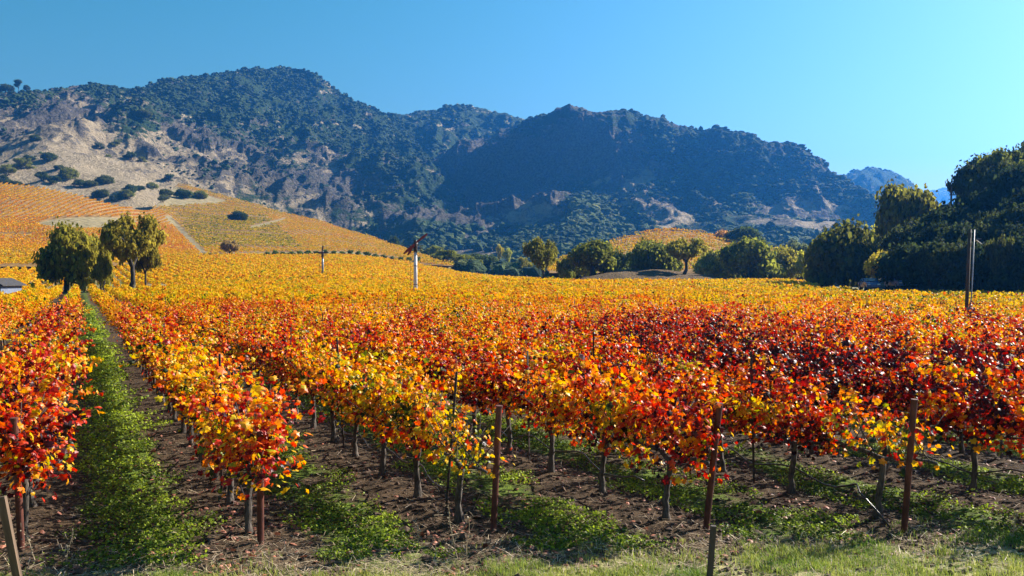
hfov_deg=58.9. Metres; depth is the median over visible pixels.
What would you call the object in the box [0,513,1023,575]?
verge grass
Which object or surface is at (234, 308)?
grapevine
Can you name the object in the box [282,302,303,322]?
grapevine
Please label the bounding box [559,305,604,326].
grapevine
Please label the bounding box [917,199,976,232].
oak tree
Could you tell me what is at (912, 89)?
sky
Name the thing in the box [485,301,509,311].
grapevine
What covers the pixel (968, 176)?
oak tree
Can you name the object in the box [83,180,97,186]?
oak tree
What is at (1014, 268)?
oak tree
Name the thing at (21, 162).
bush
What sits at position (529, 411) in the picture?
vine stake
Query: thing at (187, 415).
vine stake
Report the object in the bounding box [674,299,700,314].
grapevine
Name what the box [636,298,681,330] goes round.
grapevine
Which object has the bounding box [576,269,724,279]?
grassy mound
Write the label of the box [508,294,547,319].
grapevine
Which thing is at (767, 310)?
grapevine
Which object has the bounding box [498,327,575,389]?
grapevine
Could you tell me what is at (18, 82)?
pine tree
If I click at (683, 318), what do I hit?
grapevine
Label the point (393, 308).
grapevine
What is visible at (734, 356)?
grapevine
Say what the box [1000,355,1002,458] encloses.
vine stake
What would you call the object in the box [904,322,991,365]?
grapevine
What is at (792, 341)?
grapevine
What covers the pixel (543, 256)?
oak tree
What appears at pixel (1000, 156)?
oak tree
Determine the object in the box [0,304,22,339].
grapevine
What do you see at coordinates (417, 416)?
trellis wire
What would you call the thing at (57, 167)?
oak tree
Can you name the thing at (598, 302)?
grapevine
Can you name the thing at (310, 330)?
grapevine
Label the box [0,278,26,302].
shed
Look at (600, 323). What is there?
grapevine
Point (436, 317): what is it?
grapevine
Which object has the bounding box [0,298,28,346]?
grapevine
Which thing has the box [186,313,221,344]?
grapevine
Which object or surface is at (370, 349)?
grapevine
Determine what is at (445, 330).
grapevine
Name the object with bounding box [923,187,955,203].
distant hills
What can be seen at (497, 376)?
grapevine
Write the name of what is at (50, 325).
grapevine
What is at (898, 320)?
grapevine
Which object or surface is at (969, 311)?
grapevine
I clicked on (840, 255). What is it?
oak tree
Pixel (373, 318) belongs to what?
grapevine
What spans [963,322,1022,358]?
grapevine
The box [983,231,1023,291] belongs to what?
oak tree
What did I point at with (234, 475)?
drip hose
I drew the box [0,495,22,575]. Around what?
wooden stake
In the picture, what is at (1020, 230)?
oak tree
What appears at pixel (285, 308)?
grapevine
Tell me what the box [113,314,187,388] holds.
grapevine
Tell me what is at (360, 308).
grapevine
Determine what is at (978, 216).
oak tree
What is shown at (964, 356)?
grapevine
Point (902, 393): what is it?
grapevine
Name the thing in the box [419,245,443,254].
bush
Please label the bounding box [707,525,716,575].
wooden stake
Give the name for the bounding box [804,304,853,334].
grapevine
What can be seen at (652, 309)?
grapevine
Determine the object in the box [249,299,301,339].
grapevine
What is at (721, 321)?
grapevine
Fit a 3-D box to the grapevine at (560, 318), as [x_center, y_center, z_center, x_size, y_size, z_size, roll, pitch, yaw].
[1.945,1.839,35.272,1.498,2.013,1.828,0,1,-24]
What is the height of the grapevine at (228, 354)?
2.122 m
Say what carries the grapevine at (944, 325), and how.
on the ground at (136, 380)
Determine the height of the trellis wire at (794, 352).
0.677 m
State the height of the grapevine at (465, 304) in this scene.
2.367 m
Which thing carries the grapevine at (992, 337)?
on the ground at (136, 380)
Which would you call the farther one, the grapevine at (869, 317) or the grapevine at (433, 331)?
the grapevine at (869, 317)
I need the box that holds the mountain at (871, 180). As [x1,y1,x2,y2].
[846,167,938,204]
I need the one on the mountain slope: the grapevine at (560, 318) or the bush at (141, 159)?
the bush at (141, 159)
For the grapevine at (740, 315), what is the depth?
36.78 m
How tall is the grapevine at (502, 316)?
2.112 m
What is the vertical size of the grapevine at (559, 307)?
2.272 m
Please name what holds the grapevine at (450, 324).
on the ground at (136, 380)
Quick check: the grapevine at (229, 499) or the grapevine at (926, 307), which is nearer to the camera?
the grapevine at (229, 499)
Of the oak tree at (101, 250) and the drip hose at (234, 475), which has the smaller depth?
the drip hose at (234, 475)
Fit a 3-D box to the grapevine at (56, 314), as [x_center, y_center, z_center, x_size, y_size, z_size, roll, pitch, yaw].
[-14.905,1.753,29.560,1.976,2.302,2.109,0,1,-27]
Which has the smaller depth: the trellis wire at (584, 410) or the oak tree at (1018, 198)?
the trellis wire at (584, 410)
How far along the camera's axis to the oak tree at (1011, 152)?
140.87 m
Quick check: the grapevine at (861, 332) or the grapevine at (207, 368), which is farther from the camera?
the grapevine at (861, 332)
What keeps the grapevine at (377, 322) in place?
on the ground at (136, 380)
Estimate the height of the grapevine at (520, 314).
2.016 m
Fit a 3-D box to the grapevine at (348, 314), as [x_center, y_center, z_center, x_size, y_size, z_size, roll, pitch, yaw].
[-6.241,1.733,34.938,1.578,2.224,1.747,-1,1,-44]
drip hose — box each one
[28,447,43,492]
[144,364,252,503]
[215,355,462,489]
[304,357,644,480]
[438,353,1023,473]
[579,411,891,528]
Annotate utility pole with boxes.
[949,186,957,201]
[964,229,983,319]
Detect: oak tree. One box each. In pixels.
[0,174,11,183]
[10,180,23,185]
[22,154,35,160]
[29,134,41,140]
[31,216,97,291]
[40,152,58,160]
[53,165,63,169]
[58,166,79,179]
[75,228,114,289]
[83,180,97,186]
[90,189,108,197]
[94,174,114,183]
[99,209,168,287]
[108,195,121,200]
[116,189,134,198]
[121,184,138,192]
[134,109,152,118]
[134,246,162,284]
[136,185,146,189]
[146,182,158,189]
[158,188,172,195]
[173,188,193,198]
[192,190,208,198]
[227,211,248,220]
[387,235,400,244]
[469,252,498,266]
[522,236,558,278]
[566,237,619,274]
[627,236,678,270]
[665,236,709,274]
[692,247,729,276]
[714,235,786,278]
[715,228,729,240]
[726,225,769,243]
[770,243,797,278]
[778,238,803,248]
[786,249,806,279]
[791,242,807,277]
[801,214,880,289]
[860,224,881,251]
[863,248,887,286]
[871,238,919,288]
[873,176,941,242]
[878,216,920,250]
[894,237,948,287]
[904,216,952,247]
[913,206,938,221]
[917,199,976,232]
[920,238,979,290]
[933,219,978,244]
[945,164,977,197]
[952,195,968,207]
[953,211,988,226]
[957,239,989,287]
[958,160,977,180]
[959,145,1019,175]
[959,186,1010,213]
[961,157,1016,199]
[970,240,1011,291]
[972,221,1006,245]
[974,207,1010,226]
[976,146,1023,173]
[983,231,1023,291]
[987,202,1023,227]
[988,232,1023,291]
[990,218,1023,243]
[991,161,1023,196]
[992,196,1009,212]
[995,187,1023,212]
[1006,227,1023,238]
[1007,149,1023,160]
[1008,186,1022,197]
[1015,141,1023,151]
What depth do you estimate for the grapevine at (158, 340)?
16.87 m
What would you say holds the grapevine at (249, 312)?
on the ground at (136, 380)
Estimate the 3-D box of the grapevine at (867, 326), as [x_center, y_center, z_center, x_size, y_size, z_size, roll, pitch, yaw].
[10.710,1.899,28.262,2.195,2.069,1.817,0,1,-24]
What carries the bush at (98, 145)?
on the mountain slope
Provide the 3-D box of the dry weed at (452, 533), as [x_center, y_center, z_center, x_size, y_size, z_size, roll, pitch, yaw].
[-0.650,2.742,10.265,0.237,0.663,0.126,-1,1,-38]
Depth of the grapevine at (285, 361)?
20.19 m
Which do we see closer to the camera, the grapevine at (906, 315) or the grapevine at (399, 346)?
the grapevine at (399, 346)
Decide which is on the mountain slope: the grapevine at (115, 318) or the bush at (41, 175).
the bush at (41, 175)
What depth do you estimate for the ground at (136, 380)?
13.09 m
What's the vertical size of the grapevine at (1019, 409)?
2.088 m
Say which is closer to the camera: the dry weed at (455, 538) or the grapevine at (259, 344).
the dry weed at (455, 538)
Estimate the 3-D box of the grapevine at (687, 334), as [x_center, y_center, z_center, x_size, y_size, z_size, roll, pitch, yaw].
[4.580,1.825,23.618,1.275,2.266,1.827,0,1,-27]
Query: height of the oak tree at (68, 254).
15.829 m
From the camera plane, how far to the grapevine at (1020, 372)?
15.25 m
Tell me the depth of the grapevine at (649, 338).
25.07 m
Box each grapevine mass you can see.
[0,182,453,264]
[0,252,1023,328]
[547,227,775,270]
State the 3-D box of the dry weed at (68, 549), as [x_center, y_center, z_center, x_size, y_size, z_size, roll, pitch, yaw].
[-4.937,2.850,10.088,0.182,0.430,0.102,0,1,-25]
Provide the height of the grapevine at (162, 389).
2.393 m
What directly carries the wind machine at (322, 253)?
on the ground at (136, 380)
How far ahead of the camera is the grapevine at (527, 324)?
26.10 m
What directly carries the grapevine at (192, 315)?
on the ground at (136, 380)
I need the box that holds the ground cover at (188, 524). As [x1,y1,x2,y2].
[0,304,1023,569]
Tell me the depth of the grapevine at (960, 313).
31.45 m
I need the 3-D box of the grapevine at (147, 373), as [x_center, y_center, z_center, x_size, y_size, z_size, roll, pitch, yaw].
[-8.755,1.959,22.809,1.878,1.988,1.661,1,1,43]
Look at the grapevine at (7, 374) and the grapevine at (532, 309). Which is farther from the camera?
the grapevine at (532, 309)
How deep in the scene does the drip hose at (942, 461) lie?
13.72 m
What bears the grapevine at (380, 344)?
on the ground at (136, 380)
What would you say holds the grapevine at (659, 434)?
on the ground at (136, 380)
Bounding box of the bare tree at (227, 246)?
[219,239,239,253]
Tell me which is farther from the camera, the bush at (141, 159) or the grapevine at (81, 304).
the bush at (141, 159)
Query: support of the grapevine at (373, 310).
on the ground at (136, 380)
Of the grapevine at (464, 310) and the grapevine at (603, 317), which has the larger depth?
the grapevine at (464, 310)
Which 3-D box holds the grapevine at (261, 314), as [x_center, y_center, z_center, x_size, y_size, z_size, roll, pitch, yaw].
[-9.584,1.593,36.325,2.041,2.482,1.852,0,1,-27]
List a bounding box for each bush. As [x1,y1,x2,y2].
[0,164,16,175]
[11,157,36,169]
[34,171,50,181]
[47,176,61,183]
[71,179,84,187]
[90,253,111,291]
[94,142,104,148]
[109,141,119,146]
[122,151,136,159]
[136,156,147,161]
[157,195,169,201]
[161,173,173,181]
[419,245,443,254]
[430,249,469,264]
[459,255,482,262]
[517,256,532,275]
[556,254,580,278]
[575,266,597,277]
[611,249,631,269]
[669,253,683,271]
[715,258,740,278]
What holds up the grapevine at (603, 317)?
on the ground at (136, 380)
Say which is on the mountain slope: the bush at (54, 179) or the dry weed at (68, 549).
the bush at (54, 179)
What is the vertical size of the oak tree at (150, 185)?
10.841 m
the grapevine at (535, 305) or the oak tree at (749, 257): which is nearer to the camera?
the grapevine at (535, 305)
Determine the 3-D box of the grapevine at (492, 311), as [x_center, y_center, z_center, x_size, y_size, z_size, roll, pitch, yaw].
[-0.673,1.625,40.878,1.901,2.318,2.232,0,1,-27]
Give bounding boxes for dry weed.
[20,527,34,559]
[61,527,76,560]
[413,521,420,547]
[445,517,467,555]
[446,505,459,558]
[461,511,470,562]
[751,516,764,548]
[1009,505,1021,537]
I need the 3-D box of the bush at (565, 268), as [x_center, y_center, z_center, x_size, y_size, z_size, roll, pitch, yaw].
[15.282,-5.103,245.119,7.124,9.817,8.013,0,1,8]
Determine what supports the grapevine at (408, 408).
on the ground at (136, 380)
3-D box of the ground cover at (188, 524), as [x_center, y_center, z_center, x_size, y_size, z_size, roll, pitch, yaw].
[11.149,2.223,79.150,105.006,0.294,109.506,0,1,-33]
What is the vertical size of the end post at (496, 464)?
1.826 m
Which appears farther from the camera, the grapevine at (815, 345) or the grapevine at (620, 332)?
the grapevine at (620, 332)
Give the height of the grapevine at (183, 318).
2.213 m
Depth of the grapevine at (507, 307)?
39.60 m
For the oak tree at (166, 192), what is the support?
on the vineyard hillside
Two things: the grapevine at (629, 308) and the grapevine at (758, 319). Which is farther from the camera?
the grapevine at (629, 308)
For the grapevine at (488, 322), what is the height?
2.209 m
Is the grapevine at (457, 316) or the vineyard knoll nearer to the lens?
the grapevine at (457, 316)
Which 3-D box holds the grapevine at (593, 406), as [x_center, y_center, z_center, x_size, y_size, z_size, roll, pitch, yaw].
[1.295,1.976,13.171,1.997,2.227,1.817,0,1,-25]
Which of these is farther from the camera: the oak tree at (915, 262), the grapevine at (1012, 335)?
the oak tree at (915, 262)
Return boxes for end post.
[10,417,24,550]
[256,431,263,544]
[490,405,502,530]
[703,402,722,528]
[901,398,917,532]
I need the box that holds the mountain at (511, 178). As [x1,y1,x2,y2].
[375,104,874,257]
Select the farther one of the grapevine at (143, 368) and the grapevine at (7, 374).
the grapevine at (143, 368)
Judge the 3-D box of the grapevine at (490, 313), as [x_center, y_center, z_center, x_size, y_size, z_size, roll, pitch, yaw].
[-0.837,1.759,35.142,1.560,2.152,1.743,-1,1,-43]
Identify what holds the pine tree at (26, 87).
on the mountain slope
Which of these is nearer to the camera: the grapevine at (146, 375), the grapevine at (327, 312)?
the grapevine at (146, 375)
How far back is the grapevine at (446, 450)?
11.55 m
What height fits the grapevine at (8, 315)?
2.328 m
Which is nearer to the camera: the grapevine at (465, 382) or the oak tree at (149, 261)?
the grapevine at (465, 382)
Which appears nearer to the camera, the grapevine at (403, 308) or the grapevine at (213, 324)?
the grapevine at (213, 324)
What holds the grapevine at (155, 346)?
on the ground at (136, 380)
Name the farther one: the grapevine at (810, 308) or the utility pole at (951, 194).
the utility pole at (951, 194)
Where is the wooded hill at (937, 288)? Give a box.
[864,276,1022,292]
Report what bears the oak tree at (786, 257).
on the ground at (136, 380)
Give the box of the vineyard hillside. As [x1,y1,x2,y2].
[0,184,452,266]
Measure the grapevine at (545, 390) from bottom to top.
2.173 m
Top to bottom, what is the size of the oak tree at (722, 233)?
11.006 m
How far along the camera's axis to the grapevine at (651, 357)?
20.73 m
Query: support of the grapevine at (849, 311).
on the ground at (136, 380)
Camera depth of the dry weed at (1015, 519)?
10.91 m
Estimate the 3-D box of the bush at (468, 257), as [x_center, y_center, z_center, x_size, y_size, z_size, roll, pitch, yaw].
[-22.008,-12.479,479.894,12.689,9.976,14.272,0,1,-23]
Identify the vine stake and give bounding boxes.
[186,351,191,437]
[218,353,222,490]
[289,325,291,408]
[336,337,344,447]
[444,371,457,514]
[526,351,529,460]
[750,351,754,482]
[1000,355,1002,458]
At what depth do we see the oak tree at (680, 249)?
218.80 m
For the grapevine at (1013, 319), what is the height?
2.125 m
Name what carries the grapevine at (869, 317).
on the ground at (136, 380)
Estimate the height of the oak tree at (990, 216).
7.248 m
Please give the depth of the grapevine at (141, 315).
31.33 m
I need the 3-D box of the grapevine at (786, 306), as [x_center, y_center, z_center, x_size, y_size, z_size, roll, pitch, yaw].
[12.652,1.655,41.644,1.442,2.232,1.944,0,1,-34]
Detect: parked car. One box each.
[858,278,880,289]
[884,277,908,287]
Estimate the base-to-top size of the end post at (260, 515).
1.602 m
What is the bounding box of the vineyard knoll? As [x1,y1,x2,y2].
[549,231,836,282]
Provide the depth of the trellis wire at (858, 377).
14.54 m
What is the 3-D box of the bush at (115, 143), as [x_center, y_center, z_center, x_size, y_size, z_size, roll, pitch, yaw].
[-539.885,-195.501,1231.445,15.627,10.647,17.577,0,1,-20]
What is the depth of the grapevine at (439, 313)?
39.69 m
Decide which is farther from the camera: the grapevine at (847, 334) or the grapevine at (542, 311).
the grapevine at (542, 311)
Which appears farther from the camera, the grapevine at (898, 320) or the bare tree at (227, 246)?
the bare tree at (227, 246)
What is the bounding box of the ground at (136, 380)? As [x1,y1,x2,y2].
[0,252,1023,575]
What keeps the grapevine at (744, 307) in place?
on the ground at (136, 380)
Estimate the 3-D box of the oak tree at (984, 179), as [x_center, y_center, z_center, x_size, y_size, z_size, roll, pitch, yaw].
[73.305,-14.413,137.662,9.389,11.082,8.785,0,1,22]
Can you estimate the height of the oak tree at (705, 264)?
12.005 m
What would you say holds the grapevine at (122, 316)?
on the ground at (136, 380)
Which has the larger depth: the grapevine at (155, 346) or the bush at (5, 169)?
the bush at (5, 169)
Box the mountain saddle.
[386,103,524,157]
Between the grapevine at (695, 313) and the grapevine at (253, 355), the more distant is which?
the grapevine at (695, 313)
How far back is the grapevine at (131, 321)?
34.38 m
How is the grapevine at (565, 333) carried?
on the ground at (136, 380)
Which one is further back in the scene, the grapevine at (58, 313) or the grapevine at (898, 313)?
the grapevine at (898, 313)
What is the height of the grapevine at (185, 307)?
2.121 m
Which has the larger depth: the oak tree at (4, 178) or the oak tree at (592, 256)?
the oak tree at (4, 178)
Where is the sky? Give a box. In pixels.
[0,0,1023,190]
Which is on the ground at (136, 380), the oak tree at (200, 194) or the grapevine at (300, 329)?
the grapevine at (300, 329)
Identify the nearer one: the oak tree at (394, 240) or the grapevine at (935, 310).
the grapevine at (935, 310)
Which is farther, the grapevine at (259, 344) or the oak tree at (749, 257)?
the oak tree at (749, 257)
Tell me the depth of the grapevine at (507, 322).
27.93 m
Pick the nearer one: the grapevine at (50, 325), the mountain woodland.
the grapevine at (50, 325)
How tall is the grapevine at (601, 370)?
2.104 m
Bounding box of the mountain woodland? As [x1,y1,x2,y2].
[0,65,931,276]
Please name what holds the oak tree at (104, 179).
on the mountain slope
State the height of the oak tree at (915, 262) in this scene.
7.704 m
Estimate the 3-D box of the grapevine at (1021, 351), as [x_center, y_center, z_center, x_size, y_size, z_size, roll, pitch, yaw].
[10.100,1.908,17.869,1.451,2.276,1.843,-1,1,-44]
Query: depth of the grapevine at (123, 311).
39.97 m
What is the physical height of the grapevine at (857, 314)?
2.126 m
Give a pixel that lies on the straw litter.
(348, 563)
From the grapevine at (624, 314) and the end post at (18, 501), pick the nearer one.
the end post at (18, 501)
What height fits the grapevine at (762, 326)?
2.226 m
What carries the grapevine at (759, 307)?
on the ground at (136, 380)
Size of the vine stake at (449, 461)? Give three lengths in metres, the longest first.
1.995 x 0.034 x 0.031 m
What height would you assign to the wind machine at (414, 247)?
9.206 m
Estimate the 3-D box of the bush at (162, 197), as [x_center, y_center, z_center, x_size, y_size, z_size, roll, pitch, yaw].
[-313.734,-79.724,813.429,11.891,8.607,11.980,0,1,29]
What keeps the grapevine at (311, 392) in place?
on the ground at (136, 380)
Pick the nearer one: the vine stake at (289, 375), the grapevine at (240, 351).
the vine stake at (289, 375)
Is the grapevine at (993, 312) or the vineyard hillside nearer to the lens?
the grapevine at (993, 312)
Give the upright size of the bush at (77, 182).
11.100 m
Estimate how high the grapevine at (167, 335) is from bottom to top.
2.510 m
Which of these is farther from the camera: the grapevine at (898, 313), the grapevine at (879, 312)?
the grapevine at (879, 312)
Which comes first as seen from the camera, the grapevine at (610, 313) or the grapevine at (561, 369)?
the grapevine at (561, 369)
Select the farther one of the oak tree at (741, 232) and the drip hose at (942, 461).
the oak tree at (741, 232)
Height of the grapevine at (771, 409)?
2.088 m
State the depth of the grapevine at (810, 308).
37.09 m
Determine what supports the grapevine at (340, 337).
on the ground at (136, 380)
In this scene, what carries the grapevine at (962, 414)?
on the ground at (136, 380)
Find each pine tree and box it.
[0,83,15,91]
[13,79,22,91]
[23,85,30,90]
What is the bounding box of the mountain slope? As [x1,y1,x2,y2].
[0,66,467,233]
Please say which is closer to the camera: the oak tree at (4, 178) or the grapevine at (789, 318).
the grapevine at (789, 318)
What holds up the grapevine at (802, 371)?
on the ground at (136, 380)
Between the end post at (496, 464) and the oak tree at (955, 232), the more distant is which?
the oak tree at (955, 232)
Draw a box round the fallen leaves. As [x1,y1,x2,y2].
[0,352,1023,575]
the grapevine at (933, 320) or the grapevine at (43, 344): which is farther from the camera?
the grapevine at (933, 320)
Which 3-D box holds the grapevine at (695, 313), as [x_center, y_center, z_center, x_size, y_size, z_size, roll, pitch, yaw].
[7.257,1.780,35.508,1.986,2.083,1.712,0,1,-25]
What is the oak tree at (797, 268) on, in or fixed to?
on the ground at (136, 380)
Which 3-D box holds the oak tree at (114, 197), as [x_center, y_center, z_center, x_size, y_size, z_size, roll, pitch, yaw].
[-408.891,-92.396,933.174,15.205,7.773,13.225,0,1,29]
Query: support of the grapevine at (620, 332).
on the ground at (136, 380)
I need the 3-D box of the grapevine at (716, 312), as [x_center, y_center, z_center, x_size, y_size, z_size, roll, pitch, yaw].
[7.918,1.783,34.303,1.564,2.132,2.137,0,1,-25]
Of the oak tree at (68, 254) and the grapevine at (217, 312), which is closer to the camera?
the grapevine at (217, 312)
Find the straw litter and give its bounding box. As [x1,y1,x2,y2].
[0,378,1023,575]
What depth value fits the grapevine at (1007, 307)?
39.47 m
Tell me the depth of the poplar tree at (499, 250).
618.70 m
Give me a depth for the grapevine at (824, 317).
29.48 m
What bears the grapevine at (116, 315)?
on the ground at (136, 380)
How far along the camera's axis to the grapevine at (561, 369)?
18.88 m
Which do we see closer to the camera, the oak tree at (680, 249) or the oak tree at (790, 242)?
the oak tree at (680, 249)
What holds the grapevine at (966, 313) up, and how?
on the ground at (136, 380)
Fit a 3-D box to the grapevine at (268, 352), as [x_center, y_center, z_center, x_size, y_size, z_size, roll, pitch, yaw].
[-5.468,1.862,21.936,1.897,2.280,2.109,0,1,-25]
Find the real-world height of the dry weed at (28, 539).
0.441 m
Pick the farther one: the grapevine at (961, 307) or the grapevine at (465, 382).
the grapevine at (961, 307)
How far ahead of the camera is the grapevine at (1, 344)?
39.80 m
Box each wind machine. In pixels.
[317,246,327,273]
[404,233,427,288]
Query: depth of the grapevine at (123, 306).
42.97 m
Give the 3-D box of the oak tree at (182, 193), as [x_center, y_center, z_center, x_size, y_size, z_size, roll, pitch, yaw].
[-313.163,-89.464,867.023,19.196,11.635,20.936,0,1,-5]
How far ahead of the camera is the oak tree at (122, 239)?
167.33 m
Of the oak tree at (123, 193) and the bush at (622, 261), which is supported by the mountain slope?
the oak tree at (123, 193)
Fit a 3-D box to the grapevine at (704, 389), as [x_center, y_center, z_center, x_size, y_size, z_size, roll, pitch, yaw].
[3.517,1.901,14.705,2.440,2.367,1.852,0,1,-24]
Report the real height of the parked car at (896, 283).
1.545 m
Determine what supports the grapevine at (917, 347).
on the ground at (136, 380)
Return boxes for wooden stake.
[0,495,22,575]
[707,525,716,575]
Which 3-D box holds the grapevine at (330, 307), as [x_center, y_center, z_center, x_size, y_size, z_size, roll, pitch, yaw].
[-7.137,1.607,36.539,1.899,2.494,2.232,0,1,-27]
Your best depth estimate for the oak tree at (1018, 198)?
122.58 m
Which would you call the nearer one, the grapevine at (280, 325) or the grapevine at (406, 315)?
the grapevine at (280, 325)
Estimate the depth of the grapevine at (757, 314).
39.93 m
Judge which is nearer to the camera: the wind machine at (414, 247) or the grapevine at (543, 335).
the grapevine at (543, 335)
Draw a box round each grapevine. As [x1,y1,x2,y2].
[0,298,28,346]
[0,299,18,336]
[0,304,17,339]
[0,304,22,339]
[0,306,20,349]
[0,329,92,464]
[0,334,103,417]
[0,342,103,507]
[0,353,95,483]
[0,378,104,538]
[2,319,94,355]
[10,306,90,349]
[10,328,87,399]
[11,330,95,374]
[13,309,90,334]
[19,312,90,348]
[20,313,96,335]
[21,307,86,329]
[29,304,84,335]
[37,306,82,342]
[38,300,85,322]
[39,294,93,323]
[43,304,79,317]
[104,301,151,346]
[106,301,141,343]
[107,303,136,345]
[107,307,144,354]
[109,303,151,351]
[110,309,174,368]
[112,303,143,353]
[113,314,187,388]
[116,308,145,360]
[117,314,191,394]
[118,306,162,363]
[118,312,179,377]
[118,327,226,432]
[119,319,158,372]
[121,325,162,382]
[125,330,208,401]
[129,309,208,410]
[129,335,248,445]
[131,317,229,421]
[142,338,265,479]
[154,366,327,534]
[155,348,240,461]
[161,299,195,325]
[164,301,195,338]
[164,370,281,505]
[171,301,220,344]
[173,305,222,339]
[175,303,197,330]
[180,301,222,344]
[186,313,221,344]
[189,305,247,370]
[191,309,228,349]
[198,316,225,351]
[207,315,251,374]
[209,318,273,386]
[214,293,248,316]
[214,316,278,376]
[223,298,247,326]
[228,298,260,327]
[230,302,267,327]
[232,314,293,385]
[239,323,294,399]
[241,306,274,324]
[248,298,292,330]
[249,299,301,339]
[249,319,323,408]
[262,322,341,412]
[269,315,302,341]
[271,335,334,427]
[274,300,324,347]
[275,301,299,318]
[279,303,324,317]
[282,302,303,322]
[284,316,325,356]
[293,301,332,323]
[295,337,365,441]
[297,309,352,350]
[303,305,333,327]
[303,315,333,355]
[305,305,342,319]
[308,334,433,475]
[314,319,382,355]
[315,297,355,330]
[316,344,413,456]
[331,304,371,334]
[331,320,385,374]
[333,316,403,388]
[337,303,379,319]
[339,311,399,337]
[342,307,373,343]
[350,309,423,341]
[350,320,445,386]
[359,301,384,319]
[360,306,402,321]
[360,350,469,497]
[373,298,415,323]
[373,300,404,314]
[374,314,428,351]
[384,324,450,399]
[386,305,426,323]
[391,301,418,322]
[394,307,449,356]
[396,298,436,318]
[396,313,492,424]
[398,304,437,330]
[409,314,462,360]
[412,395,515,522]
[413,307,457,331]
[416,299,450,320]
[426,303,463,324]
[427,339,517,440]
[430,312,491,361]
[433,302,474,327]
[435,312,466,337]
[439,305,492,341]
[445,296,479,309]
[445,321,508,396]
[446,301,492,325]
[451,317,567,454]
[452,310,509,351]
[460,299,490,317]
[469,306,511,336]
[476,315,540,393]
[480,299,520,322]
[481,311,532,349]
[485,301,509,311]
[486,298,527,320]
[487,342,607,471]
[494,310,566,332]
[495,308,518,335]
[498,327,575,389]
[504,309,530,322]
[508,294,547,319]
[508,310,558,354]
[514,314,578,358]
[514,348,690,493]
[520,300,560,324]
[523,302,551,319]
[526,308,568,348]
[531,329,619,427]
[546,310,573,335]
[547,300,582,319]
[550,298,575,317]
[550,314,621,366]
[554,309,597,338]
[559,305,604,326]
[564,313,643,351]
[568,301,603,326]
[572,336,648,434]
[578,309,623,336]
[582,298,616,311]
[592,331,657,393]
[593,364,737,519]
[595,305,615,328]
[595,309,664,341]
[599,315,653,360]
[606,343,714,453]
[608,300,625,316]
[613,301,644,318]
[613,303,649,329]
[614,298,645,314]
[623,320,680,358]
[625,308,681,353]
[625,321,694,380]
[632,308,675,337]
[633,301,666,318]
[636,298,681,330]
[643,297,681,314]
[650,317,704,360]
[651,307,699,335]
[654,336,793,472]
[660,307,688,322]
[660,316,727,361]
[672,329,738,391]
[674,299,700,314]
[675,306,714,327]
[678,330,755,405]
[682,303,701,316]
[682,306,725,332]
[687,309,749,352]
[688,308,743,329]
[697,300,731,322]
[702,312,780,336]
[704,299,731,313]
[705,326,797,437]
[709,303,746,316]
[722,306,760,324]
[723,316,786,388]
[726,354,851,493]
[730,301,755,314]
[730,311,779,336]
[738,320,823,399]
[740,310,797,343]
[744,305,786,329]
[745,309,783,318]
[746,303,783,314]
[759,309,824,336]
[761,301,811,335]
[764,300,805,319]
[764,336,857,453]
[767,310,854,394]
[781,329,877,404]
[784,303,810,315]
[785,312,836,346]
[788,300,825,326]
[798,313,846,347]
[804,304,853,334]
[804,324,872,402]
[806,302,834,316]
[817,310,852,324]
[818,321,943,469]
[818,384,953,518]
[819,316,901,346]
[823,330,961,437]
[828,303,855,321]
[831,318,877,356]
[834,310,882,335]
[836,304,870,318]
[836,329,936,384]
[839,301,890,328]
[851,307,888,325]
[852,301,888,321]
[854,309,931,344]
[858,323,931,359]
[860,316,946,357]
[865,311,929,339]
[866,302,892,316]
[875,301,926,320]
[887,306,920,335]
[888,333,1023,453]
[896,342,1023,491]
[899,303,964,322]
[902,306,963,328]
[904,318,982,354]
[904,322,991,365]
[905,312,963,333]
[909,309,983,342]
[916,339,991,395]
[919,305,950,318]
[936,301,982,314]
[942,319,1021,344]
[946,344,1023,419]
[947,306,991,325]
[954,301,1017,331]
[956,313,1012,332]
[963,308,1023,412]
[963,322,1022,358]
[973,296,1011,323]
[979,337,1023,429]
[980,323,1023,347]
[983,313,1023,334]
[986,310,1022,333]
[988,305,1018,324]
[988,376,1023,453]
[995,316,1023,341]
[1002,301,1023,317]
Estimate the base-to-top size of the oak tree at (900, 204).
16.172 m
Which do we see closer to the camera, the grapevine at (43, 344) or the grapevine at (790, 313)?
the grapevine at (43, 344)
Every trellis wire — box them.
[238,332,474,464]
[306,327,692,462]
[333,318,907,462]
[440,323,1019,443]
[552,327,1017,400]
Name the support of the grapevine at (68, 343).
on the ground at (136, 380)
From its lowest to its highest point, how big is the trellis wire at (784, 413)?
0.672 m
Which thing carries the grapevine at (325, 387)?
on the ground at (136, 380)
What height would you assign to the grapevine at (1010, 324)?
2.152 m
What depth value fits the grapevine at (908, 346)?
20.90 m
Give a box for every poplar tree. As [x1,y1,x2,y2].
[495,244,503,260]
[502,248,512,261]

